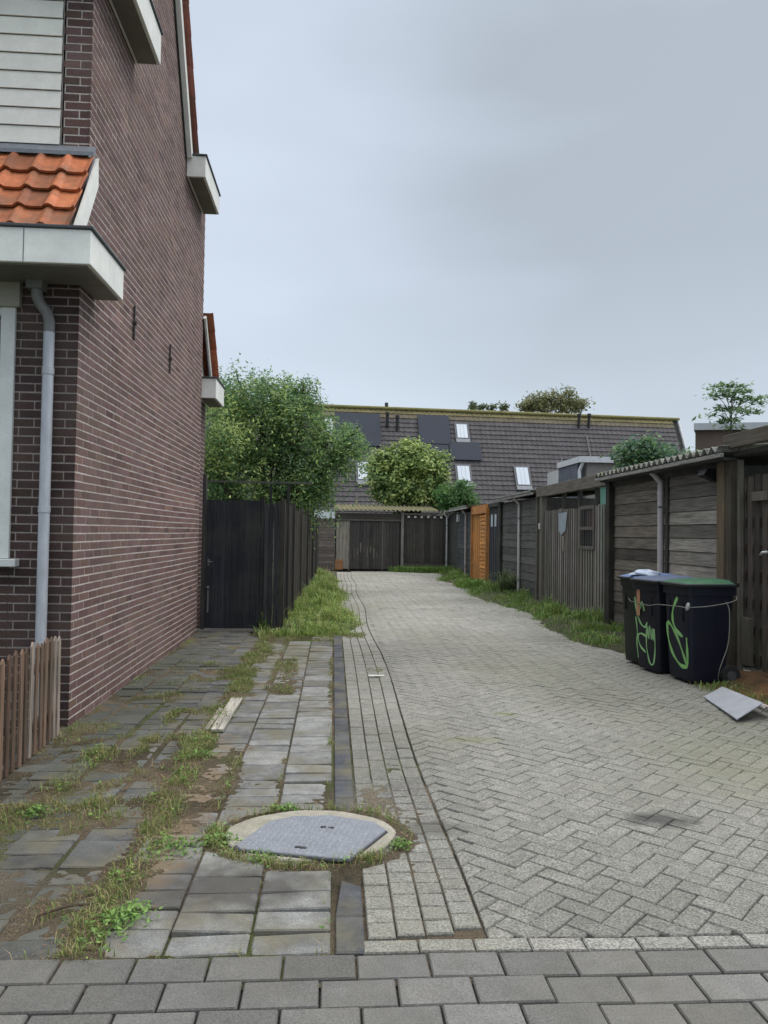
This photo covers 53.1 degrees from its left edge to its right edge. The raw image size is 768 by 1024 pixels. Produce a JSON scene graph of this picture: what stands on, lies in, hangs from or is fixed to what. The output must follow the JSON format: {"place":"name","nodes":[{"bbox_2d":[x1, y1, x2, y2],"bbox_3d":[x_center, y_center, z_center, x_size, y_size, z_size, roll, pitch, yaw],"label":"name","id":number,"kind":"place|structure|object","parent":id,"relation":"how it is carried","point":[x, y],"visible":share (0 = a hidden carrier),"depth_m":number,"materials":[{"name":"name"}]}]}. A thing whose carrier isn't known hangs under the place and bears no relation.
{"place":"outdoors","nodes":[
{"label":"outdoors","id":0,"kind":"place"},
{"bbox_2d":[0,631,331,959],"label":"walkway","id":1,"kind":"structure","parent":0,"point":[215,918],"depth_m":3.91,"materials":[{"name":"grey concrete"}]},
{"bbox_2d":[0,636,60,780],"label":"picket fence","id":2,"kind":"object","parent":1,"relation":"on","point":[45,668],"visible":1,"depth_m":4.95,"materials":[{"name":"wood"}]},
{"bbox_2d":[210,698,241,731],"bbox_3d":[-1.268,1.633,6.239,0.101,0.022,1.090,1,-2,-3],"label":"weathered plank","id":3,"kind":"object","parent":1,"relation":"on","point":[224,721],"visible":0.87,"depth_m":6.08,"materials":[{"name":"beige wood"}]},
{"bbox_2d":[0,628,486,992],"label":"soil","id":4,"kind":"structure","parent":0,"point":[9,888],"depth_m":4.09,"materials":[{"name":"brown soil"}]},
{"bbox_2d":[34,902,97,916],"bbox_3d":[-1.238,1.543,2.997,0.232,0.016,0.029,2,-2,-28],"label":"twig","id":5,"kind":"object","parent":4,"relation":"on","point":[67,906],"visible":0.97,"depth_m":3.00,"materials":[{"name":"brown wood"}]},
{"bbox_2d":[0,631,412,963],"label":"weeds","id":6,"kind":"object","parent":4,"relation":"on","point":[187,752],"visible":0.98,"depth_m":4.05,"materials":[{"name":"green plant"}]},
{"bbox_2d":[204,707,222,730],"bbox_3d":[-1.340,1.632,6.079,0.041,0.014,0.732,1,-2,-3],"label":"weathered plank","id":7,"kind":"object","parent":4,"relation":"on","point":[211,720],"visible":0.76,"depth_m":5.98,"materials":[{"name":"beige wood"}]},
{"bbox_2d":[226,810,395,862],"bbox_3d":[-0.358,1.596,3.776,0.838,0.070,0.670,1,-2,-4],"label":"manhole","id":8,"kind":"object","parent":4,"relation":"on","point":[319,835],"visible":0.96,"depth_m":3.73,"materials":[{"name":"concrete"}]},
{"bbox_2d":[3,562,602,751],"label":"ground","id":9,"kind":"structure","parent":0,"point":[37,729],"depth_m":5.94,"materials":[{"name":"soil"}]},
{"bbox_2d":[204,353,378,588],"bbox_3d":[-2.525,-0.875,18.599,4.971,5.994,4.016,1,-2,-4],"label":"leafy tree","id":10,"kind":"object","parent":9,"relation":"on","point":[233,451],"visible":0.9,"depth_m":18.35,"materials":[{"name":"green plant"}]},
{"bbox_2d":[356,436,455,513],"bbox_3d":[1.006,-0.471,34.629,4.594,6.122,3.193,1,-2,-4],"label":"round tree","id":11,"kind":"object","parent":9,"relation":"on","point":[400,477],"visible":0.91,"depth_m":34.10,"materials":[{"name":"green plant"}]},
{"bbox_2d":[205,403,687,561],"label":"terraced house","id":12,"kind":"structure","parent":9,"relation":"on","point":[495,454],"depth_m":44.27,"materials":[{"name":"tile"}]},
{"bbox_2d":[356,460,369,484],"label":"roof window","id":13,"kind":"structure","parent":12,"relation":"in","point":[360,480],"depth_m":42.05,"materials":[{"name":"glass"}]},
{"bbox_2d":[454,422,469,441],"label":"roof window","id":14,"kind":"structure","parent":12,"relation":"in","point":[462,434],"depth_m":44.29,"materials":[{"name":"glass"}]},
{"bbox_2d":[455,464,472,485],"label":"roof window","id":15,"kind":"structure","parent":12,"relation":"in","point":[461,470],"depth_m":43.03,"materials":[{"name":"glass"}]},
{"bbox_2d":[513,466,532,489],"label":"roof window","id":16,"kind":"structure","parent":12,"relation":"in","point":[522,476],"depth_m":43.40,"materials":[{"name":"glass"}]},
{"bbox_2d":[429,477,482,513],"bbox_3d":[3.093,0.524,33.300,2.330,4.127,1.768,1,-2,-4],"label":"garden shrub","id":17,"kind":"object","parent":9,"relation":"on","point":[460,495],"visible":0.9,"depth_m":33.05,"materials":[{"name":"green plant"}]},
{"bbox_2d":[467,400,509,410],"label":"tree","id":18,"kind":"object","parent":9,"relation":"on","point":[473,405],"visible":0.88,"depth_m":56.63,"materials":[{"name":"green plant"}]},
{"bbox_2d":[547,457,561,497],"bbox_3d":[8.777,-1.171,37.404,1.237,2.898,1.600,1,-2,-4],"label":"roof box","id":19,"kind":"object","parent":9,"relation":"on","point":[552,477],"visible":0.06,"depth_m":37.27,"materials":[{"name":"metal"}]},
{"bbox_2d":[514,383,595,413],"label":"tree","id":20,"kind":"object","parent":9,"relation":"on","point":[545,402],"visible":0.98,"depth_m":56.71,"materials":[{"name":"green plant"}]},
{"bbox_2d":[557,456,638,497],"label":"annexe","id":21,"kind":"structure","parent":9,"relation":"on","point":[577,467],"depth_m":31.75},
{"bbox_2d":[599,430,697,469],"bbox_3d":[6.332,0.164,18.005,2.159,4.076,1.620,2,-2,-28],"label":"garden shrub","id":22,"kind":"object","parent":9,"relation":"on","point":[634,452],"visible":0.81,"depth_m":17.77,"materials":[{"name":"green plant"}]},
{"bbox_2d":[692,378,767,433],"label":"sapling","id":23,"kind":"object","parent":9,"relation":"on","point":[730,409],"visible":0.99,"depth_m":15.53,"materials":[{"name":"green plant"}]},
{"bbox_2d":[694,422,767,451],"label":"flat roof building","id":24,"kind":"structure","parent":9,"relation":"on","point":[707,435],"depth_m":24.64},
{"bbox_2d":[252,566,364,636],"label":"grass verge","id":25,"kind":"object","parent":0,"point":[320,594],"depth_m":13.17,"materials":[{"name":"green plant"}]},
{"bbox_2d":[0,948,767,1023],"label":"pavement","id":26,"kind":"structure","parent":0,"point":[535,987],"depth_m":2.53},
{"bbox_2d":[2,570,767,1023],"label":"soil bed","id":27,"kind":"object","parent":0,"point":[752,668],"visible":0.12,"depth_m":2.83,"materials":[{"name":"brown soil"}]},
{"bbox_2d":[0,0,224,728],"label":"brick house","id":28,"kind":"structure","parent":27,"relation":"on","point":[111,385],"depth_m":6.41,"materials":[{"name":"brick"}]},
{"bbox_2d":[0,307,18,566],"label":"window frame","id":29,"kind":"structure","parent":28,"relation":"in","point":[8,315],"depth_m":5.80,"materials":[{"name":"white plastic"}]},
{"bbox_2d":[196,474,264,631],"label":"garden gate","id":30,"kind":"structure","parent":28,"relation":"attached to","point":[232,567],"depth_m":11.54,"materials":[{"name":"wood"}]},
{"bbox_2d":[204,499,260,628],"bbox_3d":[-2.273,0.782,11.539,0.800,1.931,0.098,1,-2,-4],"label":"door panel","id":31,"kind":"structure","parent":30,"relation":"in","point":[232,573],"depth_m":11.54,"materials":[{"name":"wood"}]},
{"bbox_2d":[207,480,311,620],"bbox_3d":[-1.988,0.662,12.187,1.650,2.300,0.050,1,-2,-4],"label":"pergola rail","id":32,"kind":"object","parent":27,"relation":"on","point":[287,536],"visible":0.67,"depth_m":12.20,"materials":[{"name":"black wood"}]},
{"bbox_2d":[263,499,318,627],"bbox_3d":[-1.987,0.991,20.023,0.312,2.080,16.938,1,-2,-2],"label":"board fence","id":33,"kind":"object","parent":27,"relation":"on","point":[303,558],"visible":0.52,"depth_m":11.68,"materials":[{"name":"black wood"}]},
{"bbox_2d":[314,509,334,570],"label":"garden wall","id":34,"kind":"structure","parent":27,"relation":"on","point":[326,555],"depth_m":30.46,"materials":[{"name":"grey wood"}]},
{"bbox_2d":[334,635,364,956],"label":"kerb","id":35,"kind":"structure","parent":27,"relation":"on","point":[349,930],"depth_m":4.37,"materials":[{"name":"grey concrete"}]},
{"bbox_2d":[334,504,438,570],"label":"garage","id":36,"kind":"structure","parent":27,"relation":"on","point":[368,541],"depth_m":30.58,"materials":[{"name":"black wood"}]},
{"bbox_2d":[335,559,342,569],"bbox_3d":[-1.784,2.076,30.424,0.310,0.400,0.040,1,-2,-4],"label":"rust board","id":37,"kind":"object","parent":36,"relation":"attached to","point":[338,564],"visible":1,"depth_m":30.40,"materials":[{"name":"orange wood"}]},
{"bbox_2d":[336,521,348,568],"bbox_3d":[-1.642,1.300,30.512,0.512,1.900,0.025,1,-2,-4],"label":"garage door","id":38,"kind":"structure","parent":36,"relation":"in","point":[344,533],"depth_m":30.51,"materials":[{"name":"grey wood"}]},
{"bbox_2d":[349,521,381,568],"bbox_3d":[-0.714,1.316,30.568,1.292,1.900,0.035,1,-2,-4],"label":"garage door","id":39,"kind":"structure","parent":36,"relation":"in","point":[375,539],"depth_m":30.56,"materials":[{"name":"black wood"}]},
{"bbox_2d":[383,521,398,568],"bbox_3d":[0.279,1.333,30.638,0.642,1.900,0.025,1,-2,-4],"label":"garage door","id":40,"kind":"structure","parent":36,"relation":"in","point":[393,527],"depth_m":30.63,"materials":[{"name":"black wood"}]},
{"bbox_2d":[400,512,448,566],"bbox_3d":[1.634,1.205,30.718,1.920,2.360,0.130,1,-2,-4],"label":"board fence","id":41,"kind":"object","parent":27,"relation":"on","point":[423,540],"visible":0.91,"depth_m":30.72,"materials":[{"name":"grey wood"}]},
{"bbox_2d":[597,487,605,574],"bbox_3d":[4.756,0.711,14.787,0.950,2.550,1.190,1,-2,-4],"label":"greenhouse","id":42,"kind":"object","parent":27,"relation":"on","point":[603,495],"visible":0.01,"depth_m":15.27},
{"bbox_2d":[189,0,767,451],"label":"sky","id":43,"kind":"structure","parent":0,"point":[440,204],"materials":[{"name":"grey"}]},
{"bbox_2d":[431,565,624,653],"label":"grass verge","id":44,"kind":"object","parent":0,"point":[547,609],"depth_m":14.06,"materials":[{"name":"green plant"}]},
{"bbox_2d":[452,576,492,589],"bbox_3d":[2.551,1.982,21.751,1.412,0.333,2.410,1,-2,-4],"label":"green clump","id":45,"kind":"object","parent":44,"relation":"on","point":[464,583],"visible":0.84,"depth_m":21.44,"materials":[{"name":"green plant"}]},
{"bbox_2d":[337,571,767,956],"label":"alley paving","id":46,"kind":"structure","parent":0,"point":[603,799],"depth_m":4.63,"materials":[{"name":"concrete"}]},
{"bbox_2d":[388,565,446,572],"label":"grass verge","id":47,"kind":"object","parent":46,"relation":"on","point":[421,569],"depth_m":29.96,"materials":[{"name":"green plant"}]},
{"bbox_2d":[443,510,470,569],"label":"timber shed","id":48,"kind":"structure","parent":46,"relation":"on","point":[452,554],"depth_m":29.90,"materials":[{"name":"wood"}]},
{"bbox_2d":[449,505,494,575],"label":"timber shed","id":49,"kind":"structure","parent":46,"relation":"on","point":[463,520],"depth_m":26.68,"materials":[{"name":"wood"}]},
{"bbox_2d":[470,504,489,581],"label":"orange gate","id":50,"kind":"structure","parent":46,"relation":"on","point":[479,551],"depth_m":23.86,"materials":[{"name":"orange wood"}]},
{"bbox_2d":[482,566,518,592],"bbox_3d":[3.062,1.676,19.438,1.909,0.830,1.923,1,-2,-4],"label":"grass tuft","id":51,"kind":"object","parent":46,"relation":"on","point":[506,581],"visible":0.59,"depth_m":19.39,"materials":[{"name":"green plant"}]},
{"bbox_2d":[492,489,602,602],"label":"timber shed","id":52,"kind":"structure","parent":46,"relation":"on","point":[516,551],"depth_m":18.93,"materials":[{"name":"wood"}]},
{"bbox_2d":[488,502,498,583],"bbox_3d":[3.158,0.954,22.012,0.093,2.420,1.547,1,-2,-4],"label":"garden door","id":53,"kind":"structure","parent":52,"relation":"attached to","point":[493,536],"depth_m":22.17,"materials":[{"name":"black wood"}]},
{"bbox_2d":[489,507,497,583],"bbox_3d":[3.180,0.985,22.039,0.043,2.259,1.494,1,-2,-4],"label":"door panel","id":54,"kind":"structure","parent":53,"relation":"in","point":[493,520],"depth_m":22.22,"materials":[{"name":"grey wood"}]},
{"bbox_2d":[535,475,605,621],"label":"slatted gate","id":55,"kind":"structure","parent":46,"relation":"on","point":[556,575],"depth_m":14.93,"materials":[{"name":"wood"}]},
{"bbox_2d":[618,573,673,662],"bbox_3d":[3.159,1.265,9.119,0.617,1.077,0.517,1,-2,-15],"label":"wheelie bin","id":56,"kind":"object","parent":46,"relation":"on","point":[629,614],"visible":0.2,"depth_m":9.10,"materials":[{"name":"plastic"}]},
{"bbox_2d":[629,569,660,575],"bbox_3d":[3.067,0.703,8.998,0.394,0.066,0.291,1,-2,-4],"label":"plastic bag","id":57,"kind":"object","parent":56,"relation":"on","point":[647,572],"visible":0.98,"depth_m":8.93,"materials":[{"name":"white plastic"}]},
{"bbox_2d":[630,575,692,671],"bbox_3d":[3.162,1.251,8.628,0.639,1.077,0.526,1,-2,-15],"label":"wheelie bin","id":58,"kind":"object","parent":46,"relation":"on","point":[652,644],"visible":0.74,"depth_m":8.46,"materials":[{"name":"plastic"}]},
{"bbox_2d":[660,578,739,681],"bbox_3d":[3.318,1.238,8.087,0.639,1.077,0.552,1,-2,-10],"label":"wheelie bin","id":59,"kind":"object","parent":46,"relation":"on","point":[697,641],"visible":0.98,"depth_m":7.87,"materials":[{"name":"plastic"}]},
{"bbox_2d":[628,596,736,683],"bbox_3d":[3.349,1.278,8.496,0.973,0.988,1.665,1,-2,-4],"label":"rope","id":60,"kind":"object","parent":59,"relation":"attached to","point":[687,607],"visible":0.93,"depth_m":7.73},
{"bbox_2d":[690,680,767,710],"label":"grass verge","id":61,"kind":"object","parent":46,"relation":"on","point":[712,687],"depth_m":7.55,"materials":[{"name":"green plant"}]},
{"bbox_2d":[695,670,767,704],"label":"dirt patch","id":62,"kind":"object","parent":46,"relation":"on","point":[752,679],"visible":0.4,"depth_m":7.65,"materials":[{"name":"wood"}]},
{"bbox_2d":[704,687,762,719],"bbox_3d":[3.072,1.663,6.778,0.254,0.130,1.026,1,-2,7],"label":"metal sheet","id":63,"kind":"object","parent":46,"relation":"on","point":[735,705],"visible":1,"depth_m":6.70,"materials":[{"name":"grey metal"}]},
{"bbox_2d":[723,425,767,672],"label":"slatted fence","id":64,"kind":"object","parent":46,"relation":"on","point":[744,632],"visible":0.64,"depth_m":8.59,"materials":[{"name":"brown wood"}]},
{"bbox_2d":[594,443,767,665],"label":"timber shed","id":65,"kind":"structure","parent":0,"point":[667,515],"depth_m":10.52,"materials":[{"name":"wood"}]}
]}

